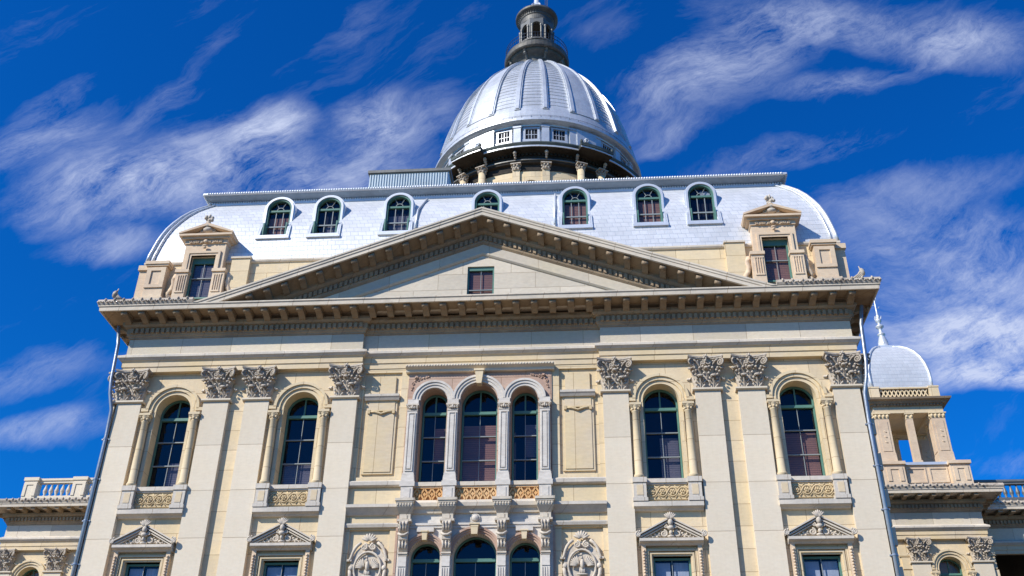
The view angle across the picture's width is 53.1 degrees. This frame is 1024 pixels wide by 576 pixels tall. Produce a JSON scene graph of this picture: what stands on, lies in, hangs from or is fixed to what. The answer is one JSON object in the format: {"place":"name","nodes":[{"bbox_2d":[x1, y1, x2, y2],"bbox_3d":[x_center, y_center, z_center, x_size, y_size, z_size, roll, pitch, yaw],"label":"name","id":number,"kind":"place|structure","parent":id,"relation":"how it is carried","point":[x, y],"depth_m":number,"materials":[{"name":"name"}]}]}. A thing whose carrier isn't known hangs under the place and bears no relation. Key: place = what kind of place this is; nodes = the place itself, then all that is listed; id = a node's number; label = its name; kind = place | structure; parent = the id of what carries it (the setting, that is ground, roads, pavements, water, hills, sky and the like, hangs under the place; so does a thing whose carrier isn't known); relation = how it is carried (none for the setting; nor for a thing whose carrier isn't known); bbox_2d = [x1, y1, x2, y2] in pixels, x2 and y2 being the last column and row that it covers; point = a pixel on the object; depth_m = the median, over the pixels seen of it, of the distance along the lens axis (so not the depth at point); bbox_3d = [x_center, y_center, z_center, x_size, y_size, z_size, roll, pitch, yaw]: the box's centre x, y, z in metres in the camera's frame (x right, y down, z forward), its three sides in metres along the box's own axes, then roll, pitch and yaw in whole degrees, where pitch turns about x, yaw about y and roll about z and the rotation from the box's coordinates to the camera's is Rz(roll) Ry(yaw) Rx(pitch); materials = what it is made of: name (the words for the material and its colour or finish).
{"place":"outdoors","nodes":[
{"label":"outdoors","id":0,"kind":"place"},
{"bbox_2d":[0,0,1023,575],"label":"capitol building","id":1,"kind":"structure","parent":0,"point":[550,330],"depth_m":42.08,"materials":[{"name":"beige stone"}]},
{"bbox_2d":[23,569,37,575],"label":"arched window","id":2,"kind":"structure","parent":1,"relation":"in","point":[34,570],"depth_m":63.43,"materials":[{"name":"green paint"}]},
{"bbox_2d":[125,564,159,575],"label":"square window","id":3,"kind":"structure","parent":1,"relation":"in","point":[133,572],"depth_m":38.90,"materials":[{"name":"green paint"}]},
{"bbox_2d":[146,401,189,486],"bbox_3d":[-13.877,6.467,41.847,1.400,4.040,0.250,-2,-32,4],"label":"arched window","id":4,"kind":"structure","parent":1,"relation":"in","point":[172,469],"depth_m":41.71,"materials":[{"name":"black glass"}]},
{"bbox_2d":[186,258,214,299],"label":"square window","id":5,"kind":"structure","parent":1,"relation":"in","point":[200,278],"depth_m":45.48,"materials":[{"name":"blue glass"}]},
{"bbox_2d":[263,562,298,575],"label":"square window","id":6,"kind":"structure","parent":1,"relation":"in","point":[276,571],"depth_m":38.52,"materials":[{"name":"green paint"}]},
{"bbox_2d":[278,398,317,484],"bbox_3d":[-8.552,6.309,41.479,1.400,4.040,0.250,-2,-32,4],"label":"arched window","id":7,"kind":"structure","parent":1,"relation":"in","point":[293,473],"depth_m":41.03,"materials":[{"name":"black glass"}]},
{"bbox_2d":[368,167,453,187],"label":"rooftop shed","id":8,"kind":"structure","parent":1,"relation":"on","point":[411,177],"depth_m":53.89,"materials":[{"name":"metal"}]},
{"bbox_2d":[410,544,439,575],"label":"arched window","id":9,"kind":"structure","parent":1,"relation":"in","point":[413,561],"depth_m":38.34,"materials":[{"name":"green paint"}]},
{"bbox_2d":[419,395,446,481],"bbox_3d":[-3.118,6.156,41.099,1.040,4.020,0.250,-2,-32,4],"label":"arched window","id":10,"kind":"structure","parent":1,"relation":"in","point":[439,437],"depth_m":41.14,"materials":[{"name":"black glass"}]},
{"bbox_2d":[454,538,495,575],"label":"arched window","id":11,"kind":"structure","parent":1,"relation":"in","point":[486,560],"depth_m":38.22,"materials":[{"name":"green paint"}]},
{"bbox_2d":[460,391,497,480],"bbox_3d":[-1.292,6.030,41.018,1.460,4.190,0.250,-2,-32,4],"label":"arched window","id":12,"kind":"structure","parent":1,"relation":"in","point":[479,449],"depth_m":40.88,"materials":[{"name":"purple glass"}]},
{"bbox_2d":[467,267,493,293],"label":"square window","id":13,"kind":"structure","parent":1,"relation":"in","point":[481,278],"depth_m":44.29,"materials":[{"name":"glass"}]},
{"bbox_2d":[512,393,537,480],"bbox_3d":[0.532,6.048,40.847,1.040,4.020,0.250,-2,-32,4],"label":"arched window","id":14,"kind":"structure","parent":1,"relation":"in","point":[531,431],"depth_m":40.92,"materials":[{"name":"black glass"}]},
{"bbox_2d":[510,543,539,575],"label":"arched window","id":15,"kind":"structure","parent":1,"relation":"in","point":[512,560],"depth_m":38.08,"materials":[{"name":"green paint"}]},
{"bbox_2d":[643,390,683,477],"bbox_3d":[5.937,5.879,40.479,1.400,4.040,0.250,-2,-32,4],"label":"arched window","id":16,"kind":"structure","parent":1,"relation":"in","point":[671,461],"depth_m":40.28,"materials":[{"name":"black glass"}]},
{"bbox_2d":[653,558,691,575],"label":"square window","id":17,"kind":"structure","parent":1,"relation":"in","point":[660,569],"depth_m":37.50,"materials":[{"name":"green paint"}]},
{"bbox_2d":[762,240,792,282],"bbox_3d":[11.299,-1.141,43.739,1.100,2.120,0.130,-2,-32,4],"label":"square window","id":18,"kind":"structure","parent":1,"relation":"in","point":[777,260],"depth_m":43.75,"materials":[{"name":"purple glass"}]},
{"bbox_2d":[779,387,824,475],"bbox_3d":[11.282,5.720,40.110,1.400,4.040,0.250,-2,-32,4],"label":"arched window","id":19,"kind":"structure","parent":1,"relation":"in","point":[802,449],"depth_m":39.88,"materials":[{"name":"black glass"}]},
{"bbox_2d":[803,556,842,575],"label":"square window","id":20,"kind":"structure","parent":1,"relation":"in","point":[830,568],"depth_m":37.11,"materials":[{"name":"green paint"}]},
{"bbox_2d":[939,559,962,575],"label":"arched window","id":21,"kind":"structure","parent":1,"relation":"in","point":[942,574],"depth_m":59.23,"materials":[{"name":"green paint"}]},
{"bbox_2d":[0,0,1023,543],"label":"sky","id":22,"kind":"structure","parent":0,"point":[903,120],"materials":[{"name":"blue"}]}
]}

